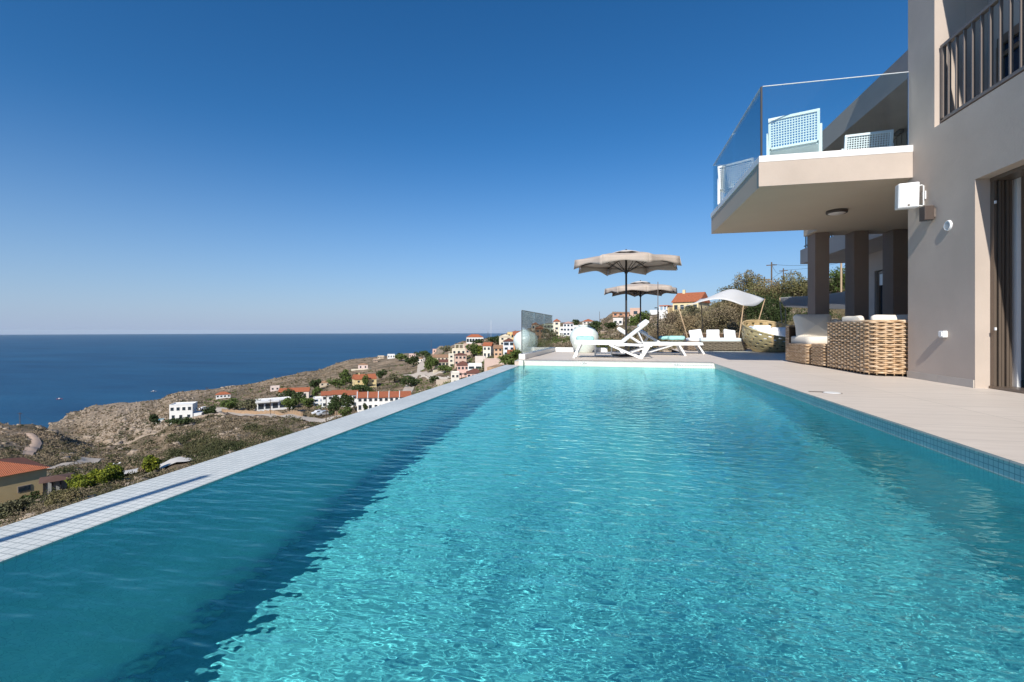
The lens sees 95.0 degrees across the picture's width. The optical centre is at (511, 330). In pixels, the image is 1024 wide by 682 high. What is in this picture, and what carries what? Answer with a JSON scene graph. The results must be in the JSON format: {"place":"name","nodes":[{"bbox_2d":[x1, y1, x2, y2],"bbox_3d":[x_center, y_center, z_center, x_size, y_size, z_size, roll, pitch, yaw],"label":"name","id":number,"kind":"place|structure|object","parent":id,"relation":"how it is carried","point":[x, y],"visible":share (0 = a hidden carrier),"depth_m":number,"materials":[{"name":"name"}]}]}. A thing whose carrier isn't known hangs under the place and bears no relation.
{"place":"outdoors","nodes":[
{"label":"outdoors","id":0,"kind":"place"},
{"bbox_2d":[20,433,41,455],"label":"dirt track","id":1,"kind":"structure","parent":0,"point":[35,445],"depth_m":156.56,"materials":[{"name":"beige soil"}]},
{"bbox_2d":[47,457,100,468],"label":"road","id":2,"kind":"structure","parent":0,"point":[86,460],"depth_m":124.47,"materials":[{"name":"grey asphalt"}]},
{"bbox_2d":[124,457,190,473],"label":"concrete yard","id":3,"kind":"structure","parent":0,"point":[173,460],"depth_m":76.03,"materials":[{"name":"white concrete"}]},
{"bbox_2d":[0,333,505,427],"bbox_3d":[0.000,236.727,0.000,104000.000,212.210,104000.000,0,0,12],"label":"sea","id":4,"kind":"structure","parent":0,"point":[40,375],"depth_m":1970.74,"materials":[{"name":"liquid"}]},
{"bbox_2d":[216,407,341,422],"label":"road","id":5,"kind":"structure","parent":0,"point":[309,419],"depth_m":157.68,"materials":[{"name":"grey asphalt"}]},
{"bbox_2d":[0,277,842,500],"bbox_3d":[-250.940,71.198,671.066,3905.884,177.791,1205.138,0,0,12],"label":"hillside","id":6,"kind":"structure","parent":0,"point":[394,363],"depth_m":309.89,"materials":[{"name":"brown soil"}]},
{"bbox_2d":[0,497,36,517],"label":"dry bush","id":7,"kind":"object","parent":6,"relation":"on","point":[7,507],"visible":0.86,"depth_m":57.71,"materials":[{"name":"green plant"}]},
{"bbox_2d":[0,457,49,503],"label":"house","id":8,"kind":"structure","parent":6,"relation":"on","point":[20,477],"depth_m":64.18,"materials":[{"name":"paint"}]},
{"bbox_2d":[19,490,41,501],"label":"dry bush","id":9,"kind":"object","parent":6,"relation":"on","point":[36,493],"visible":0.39,"depth_m":63.11,"materials":[{"name":"green plant"}]},
{"bbox_2d":[39,473,72,495],"bbox_3d":[-61.457,21.238,63.321,3.300,3.300,3.700,0,0,-44],"label":"pergola","id":10,"kind":"object","parent":6,"relation":"on","point":[51,482],"visible":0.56,"depth_m":63.41,"materials":[{"name":"metal"}]},
{"bbox_2d":[43,487,82,506],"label":"dry bush","id":11,"kind":"object","parent":6,"relation":"on","point":[69,492],"visible":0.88,"depth_m":51.80,"materials":[{"name":"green plant"}]},
{"bbox_2d":[64,473,95,488],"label":"round bush","id":12,"kind":"object","parent":6,"relation":"on","point":[79,480],"visible":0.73,"depth_m":62.61,"materials":[{"name":"green plant"}]},
{"bbox_2d":[86,468,114,487],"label":"round bush","id":13,"kind":"object","parent":6,"relation":"on","point":[100,475],"visible":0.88,"depth_m":64.48,"materials":[{"name":"green plant"}]},
{"bbox_2d":[104,463,124,482],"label":"round bush","id":14,"kind":"object","parent":6,"relation":"on","point":[118,471],"visible":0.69,"depth_m":66.53,"materials":[{"name":"green plant"}]},
{"bbox_2d":[35,385,240,446],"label":"headland rocks","id":15,"kind":"object","parent":6,"relation":"on","point":[146,431],"visible":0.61,"depth_m":291.10,"materials":[{"name":"stone"}]},
{"bbox_2d":[141,455,161,472],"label":"round bush","id":16,"kind":"object","parent":6,"relation":"on","point":[150,463],"visible":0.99,"depth_m":71.86,"materials":[{"name":"green plant"}]},
{"bbox_2d":[165,417,194,425],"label":"tree","id":17,"kind":"object","parent":6,"relation":"on","point":[179,421],"visible":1,"depth_m":182.26,"materials":[{"name":"green plant"}]},
{"bbox_2d":[169,401,203,423],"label":"house","id":18,"kind":"structure","parent":6,"relation":"on","point":[182,409],"depth_m":200.81,"materials":[{"name":"white paint"}]},
{"bbox_2d":[220,398,239,408],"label":"tree","id":19,"kind":"object","parent":6,"relation":"on","point":[229,404],"visible":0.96,"depth_m":215.88,"materials":[{"name":"green plant"}]},
{"bbox_2d":[237,399,260,409],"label":"tree","id":20,"kind":"object","parent":6,"relation":"on","point":[248,404],"visible":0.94,"depth_m":203.38,"materials":[{"name":"green plant"}]},
{"bbox_2d":[222,409,302,415],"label":"stone wall","id":21,"kind":"structure","parent":6,"relation":"on","point":[295,412],"depth_m":190.42,"materials":[{"name":"beige stone"}]},
{"bbox_2d":[255,397,291,410],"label":"house","id":22,"kind":"structure","parent":6,"relation":"on","point":[263,404],"depth_m":206.15,"materials":[{"name":"white paint"}]},
{"bbox_2d":[276,388,295,396],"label":"tree","id":23,"kind":"object","parent":6,"relation":"on","point":[288,392],"visible":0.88,"depth_m":259.88,"materials":[{"name":"green plant"}]},
{"bbox_2d":[281,397,298,410],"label":"tree","id":24,"kind":"object","parent":6,"relation":"on","point":[289,402],"visible":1,"depth_m":185.45,"materials":[{"name":"green plant"}]},
{"bbox_2d":[278,387,310,397],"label":"house","id":25,"kind":"structure","parent":6,"relation":"on","point":[306,390],"depth_m":266.07,"materials":[{"name":"ceramic"}]},
{"bbox_2d":[300,397,315,407],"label":"tree","id":26,"kind":"object","parent":6,"relation":"on","point":[307,401],"visible":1,"depth_m":213.75,"materials":[{"name":"green plant"}]},
{"bbox_2d":[321,391,331,406],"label":"house","id":27,"kind":"structure","parent":6,"relation":"on","point":[324,394],"depth_m":203.48,"materials":[{"name":"paint"}]},
{"bbox_2d":[0,316,664,526],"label":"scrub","id":28,"kind":"object","parent":6,"relation":"on","point":[132,451],"visible":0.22,"depth_m":128.55,"materials":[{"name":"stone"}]},
{"bbox_2d":[327,401,340,414],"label":"tree","id":29,"kind":"object","parent":6,"relation":"on","point":[334,406],"visible":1,"depth_m":132.21,"materials":[{"name":"green plant"}]},
{"bbox_2d":[325,378,344,387],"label":"tree","id":30,"kind":"object","parent":6,"relation":"on","point":[336,382],"visible":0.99,"depth_m":288.61,"materials":[{"name":"green plant"}]},
{"bbox_2d":[339,369,351,384],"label":"tree","id":31,"kind":"object","parent":6,"relation":"on","point":[347,377],"visible":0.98,"depth_m":291.14,"materials":[{"name":"green plant"}]},
{"bbox_2d":[340,393,353,408],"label":"tree","id":32,"kind":"object","parent":6,"relation":"on","point":[346,399],"visible":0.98,"depth_m":145.84,"materials":[{"name":"green plant"}]},
{"bbox_2d":[0,311,697,526],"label":"hillside scrub","id":33,"kind":"object","parent":6,"relation":"on","point":[53,460],"visible":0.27,"depth_m":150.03,"materials":[{"name":"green plant"}]},
{"bbox_2d":[344,390,358,406],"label":"house","id":34,"kind":"structure","parent":6,"relation":"on","point":[352,393],"depth_m":185.48,"materials":[{"name":"ceramic"}]},
{"bbox_2d":[345,384,372,391],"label":"tree","id":35,"kind":"object","parent":6,"relation":"on","point":[358,387],"visible":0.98,"depth_m":230.35,"materials":[{"name":"green plant"}]},
{"bbox_2d":[356,391,368,411],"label":"house","id":36,"kind":"structure","parent":6,"relation":"on","point":[361,398],"depth_m":140.30,"materials":[{"name":"paint"}]},
{"bbox_2d":[352,373,376,387],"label":"house","id":37,"kind":"structure","parent":6,"relation":"on","point":[357,378],"depth_m":265.78,"materials":[{"name":"paint"}]},
{"bbox_2d":[366,391,377,408],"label":"house","id":38,"kind":"structure","parent":6,"relation":"on","point":[372,400],"depth_m":141.04,"materials":[{"name":"paint"}]},
{"bbox_2d":[377,391,389,405],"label":"house","id":39,"kind":"structure","parent":6,"relation":"on","point":[382,397],"depth_m":140.50,"materials":[{"name":"paint"}]},
{"bbox_2d":[203,333,603,408],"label":"village greenery","id":40,"kind":"object","parent":6,"relation":"on","point":[553,340],"visible":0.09,"depth_m":239.60,"materials":[{"name":"green plant"}]},
{"bbox_2d":[398,376,419,386],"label":"tree","id":41,"kind":"object","parent":6,"relation":"on","point":[411,380],"visible":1,"depth_m":235.79,"materials":[{"name":"green plant"}]},
{"bbox_2d":[405,356,418,366],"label":"tree","id":42,"kind":"object","parent":6,"relation":"on","point":[413,360],"visible":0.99,"depth_m":367.28,"materials":[{"name":"green plant"}]},
{"bbox_2d":[403,358,424,391],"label":"lane","id":43,"kind":"structure","parent":6,"relation":"on","point":[420,366],"depth_m":292.47,"materials":[{"name":"grey concrete"}]},
{"bbox_2d":[424,356,438,371],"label":"tree","id":44,"kind":"object","parent":6,"relation":"on","point":[430,361],"visible":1,"depth_m":265.19,"materials":[{"name":"green plant"}]},
{"bbox_2d":[454,353,466,367],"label":"house","id":45,"kind":"structure","parent":6,"relation":"on","point":[459,357],"depth_m":233.43,"materials":[{"name":"paint"}]},
{"bbox_2d":[456,361,467,377],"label":"house","id":46,"kind":"structure","parent":6,"relation":"on","point":[462,366],"depth_m":180.91,"materials":[{"name":"paint"}]},
{"bbox_2d":[466,343,478,357],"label":"tree","id":47,"kind":"object","parent":6,"relation":"on","point":[472,347],"visible":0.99,"depth_m":254.55,"materials":[{"name":"green plant"}]},
{"bbox_2d":[482,342,493,357],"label":"house","id":48,"kind":"structure","parent":6,"relation":"on","point":[487,349],"depth_m":211.83,"materials":[{"name":"paint"}]},
{"bbox_2d":[487,364,502,370],"bbox_3d":[-0.051,2.745,11.413,0.905,3.750,0.895,0,0,12],"label":"planter bed","id":49,"kind":"object","parent":6,"relation":"on","point":[493,366],"visible":0.14,"depth_m":11.27,"materials":[{"name":"stone"}]},
{"bbox_2d":[497,348,520,364],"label":"agave bush","id":50,"kind":"object","parent":49,"relation":"on","point":[509,358],"visible":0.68,"depth_m":11.33,"materials":[{"name":"green plant"}]},
{"bbox_2d":[484,358,506,371],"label":"retaining wall","id":51,"kind":"structure","parent":6,"relation":"on","point":[488,362],"depth_m":131.91,"materials":[{"name":"paint"}]},
{"bbox_2d":[493,345,502,357],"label":"house","id":52,"kind":"structure","parent":6,"relation":"on","point":[497,350],"depth_m":181.42,"materials":[{"name":"paint"}]},
{"bbox_2d":[503,338,512,354],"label":"house","id":53,"kind":"structure","parent":6,"relation":"on","point":[508,344],"depth_m":180.89,"materials":[{"name":"paint"}]},
{"bbox_2d":[562,322,573,336],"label":"house","id":54,"kind":"structure","parent":6,"relation":"on","point":[567,328],"depth_m":201.16,"materials":[{"name":"white paint"}]},
{"bbox_2d":[636,310,650,321],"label":"tree","id":55,"kind":"object","parent":6,"relation":"on","point":[644,315],"visible":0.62,"depth_m":99.05,"materials":[{"name":"green plant"}]},
{"bbox_2d":[648,323,677,341],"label":"bank bush","id":56,"kind":"object","parent":6,"relation":"on","point":[668,330],"visible":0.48,"depth_m":23.86,"materials":[{"name":"green plant"}]},
{"bbox_2d":[659,309,694,329],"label":"bank bush","id":57,"kind":"object","parent":6,"relation":"on","point":[675,316],"visible":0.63,"depth_m":35.91,"materials":[{"name":"green plant"}]},
{"bbox_2d":[659,290,709,318],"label":"house","id":58,"kind":"structure","parent":6,"relation":"on","point":[683,298],"depth_m":115.02,"materials":[{"name":"paint"}]},
{"bbox_2d":[682,305,699,315],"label":"bank bush","id":59,"kind":"object","parent":6,"relation":"on","point":[690,309],"visible":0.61,"depth_m":59.59,"materials":[{"name":"green plant"}]},
{"bbox_2d":[672,312,710,335],"bbox_3d":[8.091,0.063,21.064,1.698,1.798,1.585,0,0,12],"label":"bank bush","id":60,"kind":"object","parent":6,"relation":"on","point":[689,323],"visible":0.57,"depth_m":20.94,"materials":[{"name":"green plant"}]},
{"bbox_2d":[694,304,739,332],"bbox_3d":[8.500,-0.151,19.492,1.574,1.867,1.571,0,0,-25],"label":"bank bush","id":61,"kind":"object","parent":6,"relation":"on","point":[725,316],"visible":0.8,"depth_m":19.31,"materials":[{"name":"green plant"}]},
{"bbox_2d":[596,285,844,351],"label":"dry twigs","id":62,"kind":"object","parent":6,"relation":"on","point":[842,310],"visible":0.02,"depth_m":23.02,"materials":[{"name":"brown plant"}]},
{"bbox_2d":[598,285,844,351],"bbox_3d":[18.940,-2.971,46.875,28.182,9.454,68.036,0,0,37],"label":"bank scrub","id":63,"kind":"object","parent":6,"relation":"on","point":[719,302],"visible":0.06,"depth_m":22.30,"materials":[{"name":"green plant"}]},
{"bbox_2d":[616,292,844,351],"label":"bank rocks","id":64,"kind":"object","parent":6,"relation":"on","point":[664,350],"visible":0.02,"depth_m":18.51,"materials":[{"name":"stone"}]},
{"bbox_2d":[716,301,749,323],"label":"bank bush","id":65,"kind":"object","parent":6,"relation":"on","point":[737,306],"visible":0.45,"depth_m":25.76,"materials":[{"name":"green plant"}]},
{"bbox_2d":[725,319,742,338],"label":"bank bush","id":66,"kind":"object","parent":6,"relation":"on","point":[732,324],"visible":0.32,"depth_m":17.79,"materials":[{"name":"green plant"}]},
{"bbox_2d":[731,270,764,293],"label":"bank bush","id":67,"kind":"object","parent":6,"relation":"on","point":[749,283],"visible":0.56,"depth_m":39.64,"materials":[{"name":"green plant"}]},
{"bbox_2d":[741,291,772,323],"bbox_3d":[12.538,-0.920,23.977,1.428,2.160,1.533,0,0,30],"label":"bank bush","id":68,"kind":"object","parent":6,"relation":"on","point":[755,310],"visible":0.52,"depth_m":23.80,"materials":[{"name":"green plant"}]},
{"bbox_2d":[517,349,1023,466],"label":"deck","id":69,"kind":"structure","parent":6,"relation":"on","point":[988,421],"depth_m":4.45,"materials":[{"name":"beige stone"}]},
{"bbox_2d":[0,366,517,563],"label":"pool basin","id":70,"kind":"object","parent":69,"relation":"in","point":[3,561],"depth_m":2.03,"materials":[{"name":"tile"}]},
{"bbox_2d":[0,365,1023,681],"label":"pool water","id":71,"kind":"structure","parent":70,"relation":"in","point":[524,523],"depth_m":1.48,"materials":[{"name":"blue liquid"}]},
{"bbox_2d":[715,364,1023,483],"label":"pool waterline tiles","id":72,"kind":"object","parent":70,"relation":"attached to","point":[1007,469],"visible":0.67,"depth_m":3.00,"materials":[{"name":"tile"}]},
{"bbox_2d":[519,347,607,358],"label":"white kerb","id":73,"kind":"structure","parent":69,"relation":"on","point":[542,352],"depth_m":12.99,"materials":[{"name":"paint"}]},
{"bbox_2d":[521,310,551,353],"bbox_3d":[0.697,0.038,11.911,0.017,0.943,3.920,0,0,14],"label":"glass screen","id":74,"kind":"object","parent":73,"relation":"on","point":[536,331],"visible":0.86,"depth_m":11.46,"materials":[{"name":"glass"}]},
{"bbox_2d":[570,325,598,352],"bbox_3d":[2.014,0.235,13.100,0.800,0.770,0.800,0,0,12],"label":"ceramic urn","id":75,"kind":"object","parent":69,"relation":"on","point":[583,330],"visible":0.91,"depth_m":12.85,"materials":[{"name":"white ceramic"}]},
{"bbox_2d":[573,319,651,358],"bbox_3d":[2.243,0.194,10.548,1.705,0.872,0.650,0,0,12],"label":"sun lounger","id":76,"kind":"object","parent":69,"relation":"on","point":[641,325],"visible":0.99,"depth_m":10.24,"materials":[{"name":"white paint"}]},
{"bbox_2d":[515,360,714,368],"bbox_3d":[1.960,0.731,9.362,3.840,0.209,0.330,0,0,12],"label":"pool far coping","id":77,"kind":"object","parent":69,"relation":"on","point":[599,363],"visible":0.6,"depth_m":9.20,"materials":[{"name":"white stone"}]},
{"bbox_2d":[574,249,681,356],"bbox_3d":[2.754,-0.667,11.308,2.430,2.575,2.401,0,0,15],"label":"umbrella","id":78,"kind":"object","parent":69,"relation":"on","point":[625,261],"visible":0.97,"depth_m":11.29,"materials":[{"name":"fabric"}]},
{"bbox_2d":[604,280,676,351],"bbox_3d":[4.657,-0.483,17.020,2.407,2.664,2.414,0,0,29],"label":"umbrella","id":79,"kind":"object","parent":69,"relation":"on","point":[640,288],"visible":0.93,"depth_m":16.75,"materials":[{"name":"fabric"}]},
{"bbox_2d":[615,327,686,355],"bbox_3d":[3.442,0.271,11.800,1.704,0.715,0.650,0,0,12],"label":"sun lounger","id":80,"kind":"object","parent":69,"relation":"on","point":[676,344],"visible":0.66,"depth_m":11.49,"materials":[{"name":"white paint"}]},
{"bbox_2d":[638,330,704,353],"bbox_3d":[4.239,0.305,12.652,1.704,0.645,0.650,0,0,12],"label":"sun lounger","id":81,"kind":"object","parent":69,"relation":"on","point":[643,332],"visible":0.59,"depth_m":12.45,"materials":[{"name":"white paint"}]},
{"bbox_2d":[683,329,745,350],"bbox_3d":[6.193,0.284,14.447,1.663,0.653,0.891,0,0,12],"label":"wicker daybed","id":82,"kind":"object","parent":69,"relation":"on","point":[727,339],"visible":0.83,"depth_m":14.12,"materials":[{"name":"white fabric"}]},
{"bbox_2d":[678,289,764,350],"bbox_3d":[7.085,-0.389,15.720,1.953,2.032,4.082,0,0,36],"label":"sun sail","id":83,"kind":"object","parent":69,"relation":"on","point":[740,297],"visible":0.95,"depth_m":15.16,"materials":[{"name":"white fabric"}]},
{"bbox_2d":[742,320,786,351],"bbox_3d":[7.422,0.144,13.489,1.481,0.931,1.469,0,0,12],"label":"basket chair","id":84,"kind":"object","parent":69,"relation":"on","point":[765,336],"visible":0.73,"depth_m":13.32,"materials":[{"name":"beige wicker"}]},
{"bbox_2d":[779,292,844,323],"bbox_3d":[10.901,-0.322,16.748,2.212,1.887,5.139,0,0,35],"label":"sun sail","id":85,"kind":"object","parent":69,"relation":"on","point":[836,300],"visible":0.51,"depth_m":16.03,"materials":[{"name":"white fabric"}]},
{"bbox_2d":[785,314,841,364],"bbox_3d":[6.056,0.150,8.764,1.440,0.920,1.120,0,0,12],"label":"wicker armchair","id":86,"kind":"object","parent":69,"relation":"on","point":[804,332],"visible":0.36,"depth_m":8.90,"materials":[{"name":"wicker"}]},
{"bbox_2d":[811,343,829,365],"bbox_3d":[5.490,0.420,7.965,0.588,0.380,0.558,0,0,12],"label":"wicker stool","id":87,"kind":"object","parent":69,"relation":"on","point":[819,353],"visible":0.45,"depth_m":7.95,"materials":[{"name":"wicker"}]},
{"bbox_2d":[711,0,1023,392],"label":"villa","id":88,"kind":"object","parent":69,"relation":"on","point":[945,91],"visible":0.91,"depth_m":5.76,"materials":[{"name":"beige paint"}]},
{"bbox_2d":[718,165,722,203],"bbox_3d":[4.370,-2.752,8.905,0.702,0.702,0.690,0,0,-43],"label":"woven chair","id":89,"kind":"object","parent":88,"relation":"on","point":[719,184],"visible":0.17,"depth_m":8.91,"materials":[{"name":"white paint"}]},
{"bbox_2d":[766,108,821,154],"bbox_3d":[4.218,-2.752,7.021,0.690,0.702,0.702,0,0,32],"label":"woven chair","id":90,"kind":"object","parent":88,"relation":"on","point":[809,145],"visible":0.88,"depth_m":6.78,"materials":[{"name":"white paint"}]},
{"bbox_2d":[826,208,847,215],"bbox_3d":[5.371,-1.942,7.765,0.310,0.075,0.310,0,0,12],"label":"ceiling light","id":91,"kind":"object","parent":88,"relation":"attached to","point":[836,212],"visible":1,"depth_m":7.68,"materials":[{"name":"white glass"}]},
{"bbox_2d":[841,129,893,149],"bbox_3d":[5.718,-2.752,7.690,0.690,0.702,0.702,0,0,20],"label":"woven chair","id":92,"kind":"object","parent":88,"relation":"on","point":[890,143],"visible":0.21,"depth_m":7.38,"materials":[{"name":"white paint"}]},
{"bbox_2d":[877,271,882,314],"bbox_3d":[9.072,-0.430,10.831,0.070,2.100,2.190,0,0,12],"label":"wing window","id":93,"kind":"structure","parent":88,"relation":"in","point":[879,274],"depth_m":11.83,"materials":[{"name":"black glass"}]},
{"bbox_2d":[895,182,925,209],"bbox_3d":[4.998,-1.682,5.876,0.296,0.320,0.188,0,0,26],"label":"wall speaker","id":94,"kind":"object","parent":88,"relation":"attached to","point":[907,196],"depth_m":5.83,"materials":[{"name":"white paint"}]},
{"bbox_2d":[919,205,935,221],"bbox_3d":[5.051,-1.419,5.706,0.120,0.176,0.110,0,0,12],"label":"wall lamp","id":95,"kind":"object","parent":88,"relation":"attached to","point":[927,213],"visible":1,"depth_m":5.66,"materials":[{"name":"brown metal"}]},
{"bbox_2d":[989,165,1023,392],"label":"sliding door","id":96,"kind":"structure","parent":88,"relation":"in","point":[1000,185],"depth_m":4.94,"materials":[{"name":"brown metal"}]},
{"bbox_2d":[996,23,1018,82],"bbox_3d":[5.063,-2.904,2.737,0.090,0.909,5.478,0,0,12],"label":"loggia window","id":97,"kind":"structure","parent":88,"relation":"in","point":[1016,28],"depth_m":5.30,"materials":[{"name":"black glass"}]},
{"bbox_2d":[827,315,907,375],"bbox_3d":[5.738,0.193,6.849,1.543,0.825,1.409,0,0,12],"label":"wicker sofa","id":98,"kind":"object","parent":69,"relation":"on","point":[876,344],"visible":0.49,"depth_m":6.48,"materials":[{"name":"wicker"}]},
{"bbox_2d":[745,278,795,305],"bbox_3d":[18.631,-2.519,33.751,3.637,2.483,3.551,0,0,12],"label":"bank bush","id":99,"kind":"object","parent":6,"relation":"on","point":[762,290],"visible":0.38,"depth_m":33.24,"materials":[{"name":"green plant"}]},
{"bbox_2d":[759,292,792,326],"bbox_3d":[11.854,-0.704,21.059,1.484,2.172,1.318,0,0,12],"label":"bank bush","id":100,"kind":"object","parent":6,"relation":"on","point":[773,313],"visible":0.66,"depth_m":20.82,"materials":[{"name":"green plant"}]},
{"bbox_2d":[771,270,807,298],"bbox_3d":[19.303,-2.676,31.904,3.023,2.914,2.477,0,0,12],"label":"bank bush","id":101,"kind":"object","parent":6,"relation":"on","point":[796,286],"visible":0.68,"depth_m":31.76,"materials":[{"name":"green plant"}]},
{"bbox_2d":[787,308,841,324],"bbox_3d":[13.471,-0.490,21.118,1.987,1.496,2.052,0,0,-20],"label":"bank bush","id":102,"kind":"object","parent":6,"relation":"on","point":[830,313],"visible":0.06,"depth_m":21.02,"materials":[{"name":"green plant"}]},
{"bbox_2d":[829,266,844,292],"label":"bank bush","id":103,"kind":"object","parent":6,"relation":"on","point":[836,281],"visible":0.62,"depth_m":33.67,"materials":[{"name":"green plant"}]},
{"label":"pool outer wall","id":104,"kind":"structure","parent":6,"relation":"on","visible":0},
{"bbox_2d":[0,365,518,561],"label":"pool infinity edge","id":105,"kind":"object","parent":104,"relation":"on","point":[24,536],"visible":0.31,"depth_m":2.18,"materials":[{"name":"stone"}]},
{"bbox_2d":[408,371,444,376],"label":"village path","id":106,"kind":"structure","parent":0,"point":[429,374],"depth_m":256.45,"materials":[{"name":"beige concrete"}]},
{"bbox_2d":[0,0,907,334],"label":"sky","id":107,"kind":"structure","parent":0,"point":[167,166],"materials":[{"name":"blue"}]},
{"bbox_2d":[513,331,520,350],"bbox_3d":[0.371,0.317,12.600,0.680,0.666,0.680,0,0,12],"label":"ceramic urn","id":108,"kind":"object","parent":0,"point":[517,340],"visible":0.12,"depth_m":12.39,"materials":[{"name":"white ceramic"}]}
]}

